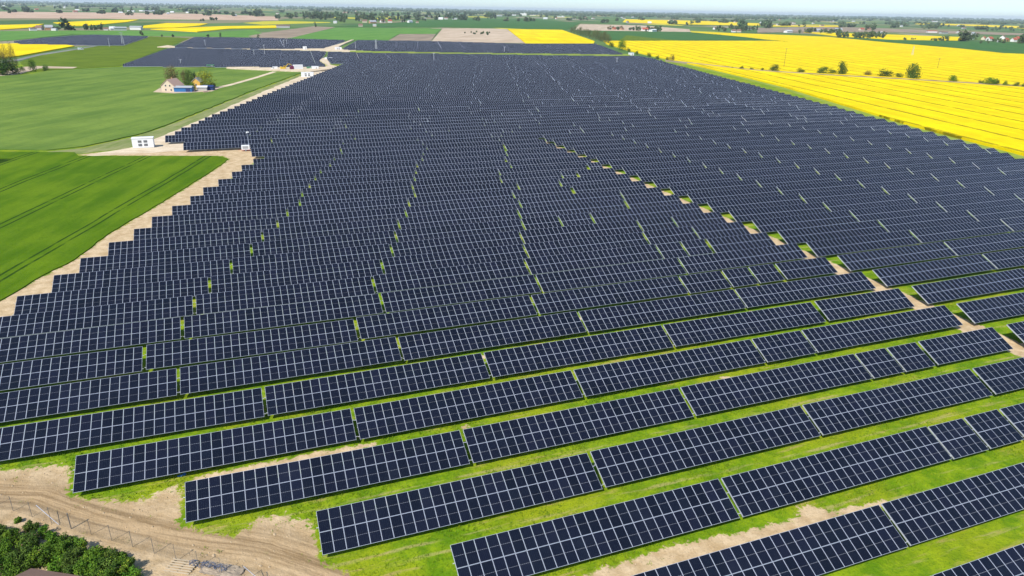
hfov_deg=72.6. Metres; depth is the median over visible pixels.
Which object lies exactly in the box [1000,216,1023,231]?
solar table
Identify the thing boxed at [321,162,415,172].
solar table
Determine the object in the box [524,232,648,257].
solar table
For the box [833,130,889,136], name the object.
solar table
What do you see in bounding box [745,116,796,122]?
solar table
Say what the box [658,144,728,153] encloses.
solar table
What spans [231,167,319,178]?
solar table
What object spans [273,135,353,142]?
solar table
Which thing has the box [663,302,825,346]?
solar table
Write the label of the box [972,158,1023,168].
solar table
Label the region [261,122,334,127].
solar table
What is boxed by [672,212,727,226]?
solar table
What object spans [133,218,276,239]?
solar table
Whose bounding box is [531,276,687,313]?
solar table
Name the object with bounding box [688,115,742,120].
solar table
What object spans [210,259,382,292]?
solar table
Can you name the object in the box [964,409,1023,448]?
solar table
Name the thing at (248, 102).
solar table
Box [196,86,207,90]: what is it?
shed
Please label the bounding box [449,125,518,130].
solar table
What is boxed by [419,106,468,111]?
solar table
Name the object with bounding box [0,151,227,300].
wheat field
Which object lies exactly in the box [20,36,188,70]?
meadow
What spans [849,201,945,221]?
solar table
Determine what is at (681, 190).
solar table
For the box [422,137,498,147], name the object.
solar table
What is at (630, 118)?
solar table
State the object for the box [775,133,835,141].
solar table
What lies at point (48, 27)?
house
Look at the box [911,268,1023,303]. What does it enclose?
solar table
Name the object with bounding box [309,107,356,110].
solar table
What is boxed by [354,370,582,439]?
solar table
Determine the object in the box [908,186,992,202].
solar table
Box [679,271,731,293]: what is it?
solar table
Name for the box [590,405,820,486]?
solar table
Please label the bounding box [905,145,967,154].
solar table
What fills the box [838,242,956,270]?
solar table
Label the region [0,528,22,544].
shrub
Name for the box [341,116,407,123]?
solar table
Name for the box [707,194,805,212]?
solar table
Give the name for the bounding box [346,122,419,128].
solar table
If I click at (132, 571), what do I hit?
shrub
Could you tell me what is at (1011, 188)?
solar table
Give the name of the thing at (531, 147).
solar table
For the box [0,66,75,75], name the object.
rubble strip
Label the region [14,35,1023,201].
distant solar tables
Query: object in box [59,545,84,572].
shrub
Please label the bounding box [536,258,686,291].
solar table
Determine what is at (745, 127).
solar table
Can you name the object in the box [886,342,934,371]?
solar table
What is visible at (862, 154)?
solar table
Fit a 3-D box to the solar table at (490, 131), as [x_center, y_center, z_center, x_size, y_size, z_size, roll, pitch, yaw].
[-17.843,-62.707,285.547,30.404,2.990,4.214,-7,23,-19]
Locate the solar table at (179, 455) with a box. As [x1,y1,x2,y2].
[72,409,356,493]
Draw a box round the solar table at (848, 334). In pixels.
[802,305,962,352]
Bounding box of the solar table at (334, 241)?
[252,230,395,255]
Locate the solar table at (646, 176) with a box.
[636,167,721,181]
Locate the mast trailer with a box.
[241,132,249,150]
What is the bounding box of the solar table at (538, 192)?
[512,186,572,200]
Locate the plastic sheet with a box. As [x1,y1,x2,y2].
[199,560,244,575]
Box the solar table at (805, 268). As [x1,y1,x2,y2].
[775,257,837,279]
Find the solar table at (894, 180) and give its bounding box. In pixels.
[857,173,936,187]
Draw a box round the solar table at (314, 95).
[262,94,317,96]
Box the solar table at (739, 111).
[712,109,763,115]
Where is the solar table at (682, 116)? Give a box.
[654,113,708,119]
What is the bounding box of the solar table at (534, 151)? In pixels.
[506,148,566,155]
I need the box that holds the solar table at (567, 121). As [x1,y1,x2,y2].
[539,118,598,124]
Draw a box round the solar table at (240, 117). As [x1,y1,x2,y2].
[205,115,275,119]
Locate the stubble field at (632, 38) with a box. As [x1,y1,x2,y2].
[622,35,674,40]
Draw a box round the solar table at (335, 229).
[263,218,399,241]
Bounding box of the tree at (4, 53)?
[0,44,10,70]
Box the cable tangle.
[189,559,229,571]
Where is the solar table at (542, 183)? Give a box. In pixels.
[517,178,560,188]
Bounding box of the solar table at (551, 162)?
[510,157,590,167]
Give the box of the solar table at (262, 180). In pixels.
[218,174,314,185]
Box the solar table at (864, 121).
[840,119,886,123]
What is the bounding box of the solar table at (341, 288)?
[195,276,374,314]
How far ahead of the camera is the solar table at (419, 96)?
396.90 m
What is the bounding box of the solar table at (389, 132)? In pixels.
[351,129,425,137]
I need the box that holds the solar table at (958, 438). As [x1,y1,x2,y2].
[927,418,988,458]
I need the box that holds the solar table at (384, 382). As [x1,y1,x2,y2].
[265,353,489,415]
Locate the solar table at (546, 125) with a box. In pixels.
[519,123,572,127]
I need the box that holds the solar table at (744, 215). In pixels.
[728,202,829,221]
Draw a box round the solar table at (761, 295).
[735,272,875,307]
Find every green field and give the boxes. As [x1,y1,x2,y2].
[0,30,260,40]
[293,28,440,39]
[334,19,579,29]
[578,30,763,39]
[839,37,1023,53]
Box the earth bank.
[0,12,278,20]
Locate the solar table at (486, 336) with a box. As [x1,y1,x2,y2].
[398,311,585,360]
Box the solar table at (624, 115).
[598,113,649,119]
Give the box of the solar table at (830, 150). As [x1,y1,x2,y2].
[825,144,889,153]
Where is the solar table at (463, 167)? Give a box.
[415,162,510,173]
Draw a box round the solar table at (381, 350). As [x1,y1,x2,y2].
[179,337,401,394]
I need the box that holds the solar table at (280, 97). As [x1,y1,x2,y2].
[257,96,313,99]
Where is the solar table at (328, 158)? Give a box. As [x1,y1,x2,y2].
[253,155,333,163]
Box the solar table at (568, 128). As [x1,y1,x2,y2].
[512,126,579,132]
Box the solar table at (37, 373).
[0,346,143,390]
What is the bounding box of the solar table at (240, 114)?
[211,112,280,117]
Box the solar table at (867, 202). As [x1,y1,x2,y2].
[823,193,915,211]
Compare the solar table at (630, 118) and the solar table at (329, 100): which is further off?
the solar table at (329, 100)
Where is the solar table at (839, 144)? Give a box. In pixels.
[807,140,870,149]
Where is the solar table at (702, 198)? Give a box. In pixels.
[687,186,781,203]
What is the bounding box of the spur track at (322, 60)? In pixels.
[226,58,336,71]
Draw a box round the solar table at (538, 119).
[535,115,599,122]
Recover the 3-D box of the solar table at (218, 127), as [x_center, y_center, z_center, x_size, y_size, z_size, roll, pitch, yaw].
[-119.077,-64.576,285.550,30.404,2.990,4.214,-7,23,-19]
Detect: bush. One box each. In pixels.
[0,56,11,74]
[2,57,20,73]
[26,58,36,71]
[42,64,48,70]
[769,64,780,70]
[816,66,828,73]
[878,68,893,76]
[948,75,958,80]
[981,77,997,83]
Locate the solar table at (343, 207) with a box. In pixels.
[287,198,408,215]
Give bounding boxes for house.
[35,25,43,29]
[44,24,52,29]
[191,77,203,87]
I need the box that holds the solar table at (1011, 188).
[984,182,1023,194]
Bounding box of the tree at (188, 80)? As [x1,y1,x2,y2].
[182,69,193,85]
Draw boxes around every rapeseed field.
[0,24,43,29]
[0,43,74,58]
[53,20,135,25]
[143,23,207,27]
[151,25,276,31]
[508,29,594,43]
[605,32,1023,155]
[623,19,760,25]
[771,25,837,26]
[804,32,958,40]
[917,23,1023,28]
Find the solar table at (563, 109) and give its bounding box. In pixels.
[538,107,592,112]
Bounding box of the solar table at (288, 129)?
[257,125,332,133]
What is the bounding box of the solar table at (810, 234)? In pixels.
[777,220,886,243]
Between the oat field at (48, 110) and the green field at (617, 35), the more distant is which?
the green field at (617, 35)
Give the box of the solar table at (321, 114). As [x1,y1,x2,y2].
[299,113,345,116]
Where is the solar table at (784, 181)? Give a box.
[756,174,839,187]
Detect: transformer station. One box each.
[131,136,154,147]
[301,72,313,76]
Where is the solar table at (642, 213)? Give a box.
[590,203,702,222]
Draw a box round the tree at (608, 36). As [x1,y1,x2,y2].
[605,33,611,42]
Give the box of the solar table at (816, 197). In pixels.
[799,187,887,202]
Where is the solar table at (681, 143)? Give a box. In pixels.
[645,139,714,149]
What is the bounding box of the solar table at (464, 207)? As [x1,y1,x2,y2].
[405,198,520,216]
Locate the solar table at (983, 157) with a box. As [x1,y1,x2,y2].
[949,153,1014,162]
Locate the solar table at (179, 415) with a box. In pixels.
[0,388,265,460]
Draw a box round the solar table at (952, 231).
[909,219,1012,242]
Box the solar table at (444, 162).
[416,156,504,166]
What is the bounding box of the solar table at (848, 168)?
[814,162,888,174]
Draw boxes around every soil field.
[250,26,334,37]
[432,28,523,42]
[575,24,689,31]
[757,27,1023,34]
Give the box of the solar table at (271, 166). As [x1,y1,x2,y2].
[241,161,328,170]
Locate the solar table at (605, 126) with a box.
[580,124,632,131]
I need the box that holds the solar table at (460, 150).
[423,146,505,154]
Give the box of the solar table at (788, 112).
[763,109,815,115]
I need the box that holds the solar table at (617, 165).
[609,157,688,169]
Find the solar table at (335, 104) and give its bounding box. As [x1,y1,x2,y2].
[307,102,368,106]
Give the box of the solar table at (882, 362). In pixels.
[855,348,903,378]
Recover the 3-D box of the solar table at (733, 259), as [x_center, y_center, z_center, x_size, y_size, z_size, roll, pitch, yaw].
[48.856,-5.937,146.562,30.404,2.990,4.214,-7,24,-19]
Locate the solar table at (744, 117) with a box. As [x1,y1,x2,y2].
[741,113,789,120]
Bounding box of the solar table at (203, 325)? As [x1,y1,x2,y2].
[183,294,382,337]
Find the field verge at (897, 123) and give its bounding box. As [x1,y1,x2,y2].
[606,44,1023,158]
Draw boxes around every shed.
[16,568,79,575]
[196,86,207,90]
[202,85,214,89]
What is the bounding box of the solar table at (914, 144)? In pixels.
[886,141,946,149]
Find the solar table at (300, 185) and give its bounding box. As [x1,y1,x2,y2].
[202,181,308,194]
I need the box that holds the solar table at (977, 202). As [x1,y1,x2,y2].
[936,193,1023,211]
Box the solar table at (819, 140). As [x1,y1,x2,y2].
[791,136,852,145]
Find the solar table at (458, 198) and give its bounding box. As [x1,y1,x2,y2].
[408,190,513,206]
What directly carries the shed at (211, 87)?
on the farmyard
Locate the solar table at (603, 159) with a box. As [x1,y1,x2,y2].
[596,152,673,164]
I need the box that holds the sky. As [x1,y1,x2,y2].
[0,0,1023,19]
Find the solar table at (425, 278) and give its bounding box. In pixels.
[373,259,529,292]
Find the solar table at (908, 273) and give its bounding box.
[872,254,995,286]
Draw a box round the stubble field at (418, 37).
[389,34,435,40]
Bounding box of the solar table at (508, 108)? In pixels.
[480,107,535,110]
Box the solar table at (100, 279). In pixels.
[51,259,230,292]
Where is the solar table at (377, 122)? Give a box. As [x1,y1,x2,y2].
[345,119,413,127]
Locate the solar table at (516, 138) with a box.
[498,135,537,143]
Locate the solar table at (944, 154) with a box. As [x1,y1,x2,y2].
[927,149,989,158]
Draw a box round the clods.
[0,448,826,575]
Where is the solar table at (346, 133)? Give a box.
[271,131,350,141]
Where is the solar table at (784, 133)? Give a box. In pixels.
[761,130,819,137]
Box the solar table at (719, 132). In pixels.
[686,129,747,137]
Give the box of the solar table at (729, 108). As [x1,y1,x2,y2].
[702,107,752,112]
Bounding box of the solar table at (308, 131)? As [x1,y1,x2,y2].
[289,129,330,133]
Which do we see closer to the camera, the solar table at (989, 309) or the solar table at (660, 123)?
the solar table at (989, 309)
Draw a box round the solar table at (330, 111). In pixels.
[293,110,357,116]
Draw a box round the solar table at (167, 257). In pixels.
[79,243,250,272]
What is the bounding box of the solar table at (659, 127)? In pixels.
[625,124,685,130]
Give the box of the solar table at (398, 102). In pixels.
[369,101,425,104]
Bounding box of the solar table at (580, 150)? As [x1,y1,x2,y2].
[573,143,646,154]
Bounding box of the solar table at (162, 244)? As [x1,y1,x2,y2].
[107,229,261,255]
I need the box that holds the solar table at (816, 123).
[788,121,841,126]
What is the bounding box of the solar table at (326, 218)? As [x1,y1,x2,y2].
[278,207,405,228]
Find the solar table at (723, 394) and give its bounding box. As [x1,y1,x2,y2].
[680,354,872,415]
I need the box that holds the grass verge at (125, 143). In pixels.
[47,74,300,153]
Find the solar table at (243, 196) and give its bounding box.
[189,189,301,204]
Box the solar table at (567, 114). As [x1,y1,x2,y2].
[540,112,599,117]
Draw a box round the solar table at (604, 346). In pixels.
[484,325,673,376]
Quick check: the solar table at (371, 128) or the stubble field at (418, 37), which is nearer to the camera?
the solar table at (371, 128)
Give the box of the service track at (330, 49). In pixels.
[158,40,362,51]
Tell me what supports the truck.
on the ground at (254, 542)
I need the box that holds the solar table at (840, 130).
[817,127,873,134]
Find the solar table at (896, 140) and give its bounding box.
[867,137,927,145]
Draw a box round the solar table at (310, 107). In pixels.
[302,105,360,110]
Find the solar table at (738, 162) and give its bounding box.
[702,157,778,168]
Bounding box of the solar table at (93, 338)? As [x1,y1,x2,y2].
[0,317,181,362]
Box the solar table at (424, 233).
[395,219,523,241]
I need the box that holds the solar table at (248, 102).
[246,100,305,103]
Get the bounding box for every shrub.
[0,524,8,541]
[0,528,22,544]
[0,537,21,560]
[0,552,18,574]
[1,565,27,575]
[4,545,34,569]
[14,516,21,523]
[15,529,39,549]
[21,520,39,532]
[23,542,54,568]
[35,523,52,538]
[40,531,64,548]
[46,539,72,559]
[46,554,66,571]
[56,532,75,543]
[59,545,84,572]
[62,564,87,574]
[67,537,88,553]
[72,552,103,575]
[77,544,104,562]
[88,556,118,575]
[91,567,114,575]
[94,546,112,560]
[98,547,119,567]
[110,551,127,561]
[110,555,135,575]
[120,565,142,575]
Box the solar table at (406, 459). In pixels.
[183,430,469,522]
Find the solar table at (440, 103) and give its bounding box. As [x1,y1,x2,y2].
[416,102,471,106]
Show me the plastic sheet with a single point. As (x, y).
(206, 570)
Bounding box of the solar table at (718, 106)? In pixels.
[693,104,745,110]
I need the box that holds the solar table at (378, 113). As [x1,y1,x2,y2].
[346,111,409,116]
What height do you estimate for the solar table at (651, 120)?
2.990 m
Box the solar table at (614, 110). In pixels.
[587,108,640,113]
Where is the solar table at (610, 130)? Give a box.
[582,127,624,133]
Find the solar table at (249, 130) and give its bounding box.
[175,128,255,134]
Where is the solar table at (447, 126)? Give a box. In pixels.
[411,123,483,130]
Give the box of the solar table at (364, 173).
[315,168,415,179]
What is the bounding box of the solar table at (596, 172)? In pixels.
[577,168,615,176]
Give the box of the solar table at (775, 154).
[758,148,828,158]
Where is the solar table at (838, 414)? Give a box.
[802,369,992,434]
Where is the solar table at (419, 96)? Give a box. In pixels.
[372,95,430,99]
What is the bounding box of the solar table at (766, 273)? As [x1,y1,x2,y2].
[748,264,784,283]
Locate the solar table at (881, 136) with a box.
[850,133,908,140]
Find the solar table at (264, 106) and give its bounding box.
[234,104,297,108]
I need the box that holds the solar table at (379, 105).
[362,103,414,106]
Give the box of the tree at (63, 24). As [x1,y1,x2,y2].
[58,17,73,29]
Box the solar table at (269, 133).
[250,131,286,137]
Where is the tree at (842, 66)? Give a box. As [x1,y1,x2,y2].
[837,62,847,73]
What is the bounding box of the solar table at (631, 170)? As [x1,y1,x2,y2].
[622,162,704,175]
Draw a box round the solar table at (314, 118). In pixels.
[279,115,355,122]
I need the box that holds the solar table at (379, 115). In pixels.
[356,114,408,118]
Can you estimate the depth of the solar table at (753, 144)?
272.42 m
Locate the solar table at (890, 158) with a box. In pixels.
[863,153,931,163]
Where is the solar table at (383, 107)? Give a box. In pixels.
[358,105,418,111]
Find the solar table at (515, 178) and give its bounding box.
[500,171,561,183]
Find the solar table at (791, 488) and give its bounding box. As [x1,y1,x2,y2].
[721,426,951,516]
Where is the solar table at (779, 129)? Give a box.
[746,126,804,134]
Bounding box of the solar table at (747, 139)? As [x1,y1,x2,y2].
[713,136,777,145]
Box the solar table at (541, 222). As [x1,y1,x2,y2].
[521,215,562,229]
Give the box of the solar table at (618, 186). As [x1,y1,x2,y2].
[572,181,646,192]
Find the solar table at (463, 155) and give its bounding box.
[422,151,506,160]
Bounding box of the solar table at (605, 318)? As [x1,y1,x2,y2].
[578,289,745,332]
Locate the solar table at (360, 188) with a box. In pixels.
[302,181,412,195]
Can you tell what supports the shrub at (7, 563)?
on the ground at (254, 542)
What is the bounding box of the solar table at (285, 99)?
[252,98,309,101]
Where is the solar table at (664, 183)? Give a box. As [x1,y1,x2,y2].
[652,173,739,188]
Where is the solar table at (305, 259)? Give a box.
[231,244,391,273]
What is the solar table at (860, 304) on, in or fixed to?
on the ground at (254, 542)
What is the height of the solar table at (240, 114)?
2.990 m
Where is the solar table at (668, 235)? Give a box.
[643,226,698,244]
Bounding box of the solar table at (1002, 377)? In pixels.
[973,357,1023,393]
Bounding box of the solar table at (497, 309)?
[356,295,536,339]
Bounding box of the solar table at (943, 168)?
[907,162,978,174]
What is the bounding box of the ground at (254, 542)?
[0,2,1023,575]
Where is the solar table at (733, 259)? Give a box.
[678,243,807,273]
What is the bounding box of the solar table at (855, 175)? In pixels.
[834,167,912,180]
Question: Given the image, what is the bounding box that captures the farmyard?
[154,86,218,92]
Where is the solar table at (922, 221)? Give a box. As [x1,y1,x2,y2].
[878,210,976,231]
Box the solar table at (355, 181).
[309,174,413,187]
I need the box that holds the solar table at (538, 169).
[498,164,587,174]
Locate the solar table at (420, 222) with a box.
[398,209,520,228]
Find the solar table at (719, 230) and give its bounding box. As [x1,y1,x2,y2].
[692,221,749,238]
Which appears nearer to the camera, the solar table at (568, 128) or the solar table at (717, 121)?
the solar table at (568, 128)
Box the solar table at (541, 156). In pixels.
[505,152,577,163]
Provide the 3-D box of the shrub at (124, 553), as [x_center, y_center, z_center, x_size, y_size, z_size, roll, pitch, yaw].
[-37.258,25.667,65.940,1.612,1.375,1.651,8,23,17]
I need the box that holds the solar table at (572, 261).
[525,244,662,274]
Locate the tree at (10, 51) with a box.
[7,41,18,70]
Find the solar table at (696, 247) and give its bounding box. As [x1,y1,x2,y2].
[681,239,712,255]
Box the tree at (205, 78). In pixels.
[193,70,216,85]
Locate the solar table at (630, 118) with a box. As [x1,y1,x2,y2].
[609,116,654,122]
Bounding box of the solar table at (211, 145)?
[183,139,270,149]
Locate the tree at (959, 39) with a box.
[958,28,970,40]
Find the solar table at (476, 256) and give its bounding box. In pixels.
[382,244,527,273]
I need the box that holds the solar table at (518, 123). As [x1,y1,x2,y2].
[484,121,538,126]
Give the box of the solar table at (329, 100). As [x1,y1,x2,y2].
[307,98,363,102]
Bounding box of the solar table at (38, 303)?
[12,277,208,314]
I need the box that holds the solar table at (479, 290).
[381,275,540,312]
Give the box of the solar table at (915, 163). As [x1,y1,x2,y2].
[884,157,952,168]
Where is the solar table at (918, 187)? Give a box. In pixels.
[881,180,962,194]
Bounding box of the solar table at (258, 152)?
[251,145,339,156]
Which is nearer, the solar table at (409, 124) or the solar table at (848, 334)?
the solar table at (848, 334)
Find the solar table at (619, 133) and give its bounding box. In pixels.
[611,129,674,137]
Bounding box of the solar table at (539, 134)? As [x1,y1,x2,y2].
[501,130,569,137]
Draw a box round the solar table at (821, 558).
[632,505,907,575]
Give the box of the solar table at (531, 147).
[505,143,556,150]
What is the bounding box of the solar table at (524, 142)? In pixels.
[503,139,546,145]
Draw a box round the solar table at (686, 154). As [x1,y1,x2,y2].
[672,148,744,158]
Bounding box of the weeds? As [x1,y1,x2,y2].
[13,331,968,569]
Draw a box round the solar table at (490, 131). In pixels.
[431,129,502,135]
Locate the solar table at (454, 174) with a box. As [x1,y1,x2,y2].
[414,168,499,180]
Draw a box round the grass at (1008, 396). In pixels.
[0,272,1023,575]
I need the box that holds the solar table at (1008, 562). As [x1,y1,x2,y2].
[931,543,1023,575]
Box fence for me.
[0,496,271,575]
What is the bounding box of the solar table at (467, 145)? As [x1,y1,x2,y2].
[426,141,503,149]
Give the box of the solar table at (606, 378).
[573,339,765,396]
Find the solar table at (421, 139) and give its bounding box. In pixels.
[417,134,490,144]
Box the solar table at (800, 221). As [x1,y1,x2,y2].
[752,210,857,232]
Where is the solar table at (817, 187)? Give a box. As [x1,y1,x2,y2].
[776,180,862,194]
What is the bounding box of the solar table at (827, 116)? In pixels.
[804,114,850,119]
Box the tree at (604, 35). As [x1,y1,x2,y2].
[601,31,607,41]
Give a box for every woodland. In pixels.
[0,1,319,9]
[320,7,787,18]
[788,15,1023,23]
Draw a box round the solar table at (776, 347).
[752,330,815,362]
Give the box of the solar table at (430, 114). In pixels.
[409,111,470,117]
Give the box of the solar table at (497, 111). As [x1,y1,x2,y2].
[471,110,528,115]
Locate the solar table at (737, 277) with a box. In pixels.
[722,267,758,286]
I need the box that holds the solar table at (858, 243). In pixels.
[806,230,919,255]
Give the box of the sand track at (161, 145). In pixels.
[88,71,324,155]
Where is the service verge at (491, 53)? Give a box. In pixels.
[350,51,629,55]
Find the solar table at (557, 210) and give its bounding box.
[517,199,627,217]
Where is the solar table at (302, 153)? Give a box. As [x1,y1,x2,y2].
[264,149,340,157]
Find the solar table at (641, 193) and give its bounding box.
[620,187,664,198]
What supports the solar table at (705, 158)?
on the ground at (254, 542)
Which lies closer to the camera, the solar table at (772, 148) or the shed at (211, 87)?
the solar table at (772, 148)
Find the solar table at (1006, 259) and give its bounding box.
[982,248,1023,268]
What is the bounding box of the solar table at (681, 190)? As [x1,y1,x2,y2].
[669,179,759,195]
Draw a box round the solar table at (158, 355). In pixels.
[144,319,358,369]
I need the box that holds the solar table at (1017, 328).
[1007,321,1023,343]
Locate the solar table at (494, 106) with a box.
[469,105,523,109]
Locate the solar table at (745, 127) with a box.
[733,124,789,131]
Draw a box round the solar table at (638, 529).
[450,479,739,575]
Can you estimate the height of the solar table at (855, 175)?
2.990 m
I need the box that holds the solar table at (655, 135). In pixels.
[622,132,687,141]
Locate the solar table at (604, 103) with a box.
[577,101,630,106]
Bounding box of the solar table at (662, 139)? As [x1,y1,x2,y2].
[633,136,700,144]
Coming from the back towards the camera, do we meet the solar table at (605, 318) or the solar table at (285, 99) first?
the solar table at (285, 99)
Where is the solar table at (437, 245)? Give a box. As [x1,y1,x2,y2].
[391,231,523,256]
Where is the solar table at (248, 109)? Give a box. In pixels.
[227,107,292,111]
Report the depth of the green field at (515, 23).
2289.87 m
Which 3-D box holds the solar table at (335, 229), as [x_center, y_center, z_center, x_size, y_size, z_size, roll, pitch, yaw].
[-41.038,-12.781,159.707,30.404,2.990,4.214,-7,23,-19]
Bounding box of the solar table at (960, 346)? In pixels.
[918,327,1012,364]
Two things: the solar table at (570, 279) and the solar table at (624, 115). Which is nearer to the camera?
the solar table at (570, 279)
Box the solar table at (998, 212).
[967,204,1023,220]
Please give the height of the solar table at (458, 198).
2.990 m
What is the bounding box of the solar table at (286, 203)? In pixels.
[172,197,298,217]
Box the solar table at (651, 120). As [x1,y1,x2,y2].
[622,118,680,125]
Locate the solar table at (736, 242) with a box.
[706,232,775,252]
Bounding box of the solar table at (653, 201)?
[625,195,682,208]
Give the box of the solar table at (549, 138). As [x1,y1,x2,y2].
[543,132,611,142]
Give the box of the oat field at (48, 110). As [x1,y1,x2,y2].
[0,67,300,150]
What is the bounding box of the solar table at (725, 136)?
[699,133,762,141]
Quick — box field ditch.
[665,60,1021,86]
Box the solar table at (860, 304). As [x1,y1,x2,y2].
[814,288,914,320]
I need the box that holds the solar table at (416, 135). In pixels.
[355,132,430,139]
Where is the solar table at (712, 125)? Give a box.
[685,122,742,127]
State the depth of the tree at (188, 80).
444.96 m
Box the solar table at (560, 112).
[531,110,587,116]
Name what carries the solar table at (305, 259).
on the ground at (254, 542)
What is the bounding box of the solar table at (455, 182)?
[411,175,500,188]
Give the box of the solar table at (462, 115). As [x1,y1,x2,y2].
[429,113,490,118]
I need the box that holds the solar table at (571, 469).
[316,453,601,554]
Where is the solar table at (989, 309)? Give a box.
[956,292,1023,322]
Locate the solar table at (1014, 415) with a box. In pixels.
[999,403,1023,436]
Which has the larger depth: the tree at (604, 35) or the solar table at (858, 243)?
the tree at (604, 35)
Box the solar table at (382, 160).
[330,156,421,165]
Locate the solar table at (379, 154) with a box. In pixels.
[334,150,422,159]
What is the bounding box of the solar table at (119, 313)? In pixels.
[0,295,193,337]
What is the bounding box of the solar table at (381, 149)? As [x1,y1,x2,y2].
[342,145,426,153]
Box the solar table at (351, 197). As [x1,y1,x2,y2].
[300,189,414,205]
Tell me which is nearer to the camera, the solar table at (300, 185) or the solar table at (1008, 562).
the solar table at (1008, 562)
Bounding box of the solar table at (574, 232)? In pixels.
[520,220,642,243]
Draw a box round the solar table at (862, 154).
[843,148,909,158]
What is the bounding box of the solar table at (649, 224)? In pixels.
[637,216,677,230]
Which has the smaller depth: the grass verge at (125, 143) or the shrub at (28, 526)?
the shrub at (28, 526)
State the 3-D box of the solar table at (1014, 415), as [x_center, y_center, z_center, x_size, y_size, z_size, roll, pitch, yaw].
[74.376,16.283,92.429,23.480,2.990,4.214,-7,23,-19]
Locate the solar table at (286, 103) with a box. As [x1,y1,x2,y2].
[240,102,300,106]
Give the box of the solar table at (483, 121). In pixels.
[420,119,485,124]
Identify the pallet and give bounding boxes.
[163,558,196,574]
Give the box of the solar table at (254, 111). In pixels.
[220,109,286,114]
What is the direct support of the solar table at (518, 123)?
on the ground at (254, 542)
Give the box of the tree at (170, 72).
[163,65,181,79]
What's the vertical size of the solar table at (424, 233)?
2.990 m
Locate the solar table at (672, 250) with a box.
[656,242,687,258]
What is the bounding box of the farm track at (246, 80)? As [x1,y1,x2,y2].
[219,72,274,87]
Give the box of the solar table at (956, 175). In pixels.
[930,168,1003,180]
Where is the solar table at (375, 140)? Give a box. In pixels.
[343,137,416,143]
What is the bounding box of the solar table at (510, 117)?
[482,115,539,121]
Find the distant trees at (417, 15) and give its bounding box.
[0,3,1023,43]
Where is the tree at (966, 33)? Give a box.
[960,30,968,39]
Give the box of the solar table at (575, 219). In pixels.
[558,213,594,225]
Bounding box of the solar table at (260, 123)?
[190,121,266,127]
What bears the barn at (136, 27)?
on the ground at (254, 542)
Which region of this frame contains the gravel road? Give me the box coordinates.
[1,46,94,62]
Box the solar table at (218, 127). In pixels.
[181,125,259,130]
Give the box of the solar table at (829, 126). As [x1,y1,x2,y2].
[802,124,856,131]
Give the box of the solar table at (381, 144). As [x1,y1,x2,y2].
[340,141,421,151]
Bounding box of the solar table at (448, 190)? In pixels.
[414,182,518,196]
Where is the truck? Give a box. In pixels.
[289,64,302,68]
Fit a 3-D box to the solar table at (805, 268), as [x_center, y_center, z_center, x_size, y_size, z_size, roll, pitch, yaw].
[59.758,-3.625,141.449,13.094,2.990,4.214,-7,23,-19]
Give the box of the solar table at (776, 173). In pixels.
[737,168,818,180]
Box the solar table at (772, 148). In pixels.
[742,144,809,153]
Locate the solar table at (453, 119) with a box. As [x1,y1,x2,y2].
[428,117,481,121]
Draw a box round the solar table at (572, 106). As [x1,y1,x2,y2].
[536,105,588,110]
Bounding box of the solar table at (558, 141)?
[553,136,622,145]
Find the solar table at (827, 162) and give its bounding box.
[794,157,866,168]
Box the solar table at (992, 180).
[957,174,1023,187]
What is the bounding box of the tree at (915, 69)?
[905,63,922,78]
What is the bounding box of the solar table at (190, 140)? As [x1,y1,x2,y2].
[184,135,269,142]
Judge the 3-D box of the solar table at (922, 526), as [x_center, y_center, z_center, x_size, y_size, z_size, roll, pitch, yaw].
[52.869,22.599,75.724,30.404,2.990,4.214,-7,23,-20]
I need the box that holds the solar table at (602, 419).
[463,388,693,463]
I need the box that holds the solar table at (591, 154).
[584,147,660,158]
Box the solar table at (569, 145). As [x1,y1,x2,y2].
[562,139,634,149]
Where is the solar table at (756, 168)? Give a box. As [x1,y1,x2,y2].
[719,162,797,174]
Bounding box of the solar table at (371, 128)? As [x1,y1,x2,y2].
[331,126,409,133]
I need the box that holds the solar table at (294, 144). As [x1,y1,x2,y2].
[250,140,341,148]
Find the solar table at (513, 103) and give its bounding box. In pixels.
[480,102,532,106]
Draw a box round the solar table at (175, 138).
[165,132,249,142]
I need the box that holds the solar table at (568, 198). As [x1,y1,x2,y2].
[518,190,624,207]
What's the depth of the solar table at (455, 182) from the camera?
204.77 m
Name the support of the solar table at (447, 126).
on the ground at (254, 542)
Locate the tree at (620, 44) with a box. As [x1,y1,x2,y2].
[617,39,626,49]
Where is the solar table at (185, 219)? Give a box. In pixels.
[152,207,286,228]
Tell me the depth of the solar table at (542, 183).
204.29 m
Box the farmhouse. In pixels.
[160,77,183,91]
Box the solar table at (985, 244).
[944,231,1023,255]
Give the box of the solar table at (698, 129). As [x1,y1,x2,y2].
[674,126,734,134]
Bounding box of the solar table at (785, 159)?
[776,153,846,163]
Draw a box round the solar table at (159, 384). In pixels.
[0,368,178,422]
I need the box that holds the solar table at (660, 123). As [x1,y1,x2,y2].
[632,121,690,126]
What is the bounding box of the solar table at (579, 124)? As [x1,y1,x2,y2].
[573,120,622,127]
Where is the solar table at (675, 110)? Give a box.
[648,109,702,112]
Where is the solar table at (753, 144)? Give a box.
[727,141,792,149]
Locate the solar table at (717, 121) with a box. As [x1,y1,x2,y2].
[690,119,745,124]
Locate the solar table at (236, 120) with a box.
[199,118,277,123]
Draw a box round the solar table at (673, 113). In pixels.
[649,111,702,117]
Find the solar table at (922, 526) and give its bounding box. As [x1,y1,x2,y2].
[881,462,1023,545]
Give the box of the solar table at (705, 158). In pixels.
[687,152,761,163]
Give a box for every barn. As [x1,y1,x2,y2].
[29,27,36,30]
[113,27,126,30]
[129,26,142,29]
[173,86,193,91]
[276,25,289,27]
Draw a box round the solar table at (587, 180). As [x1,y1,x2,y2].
[559,174,630,187]

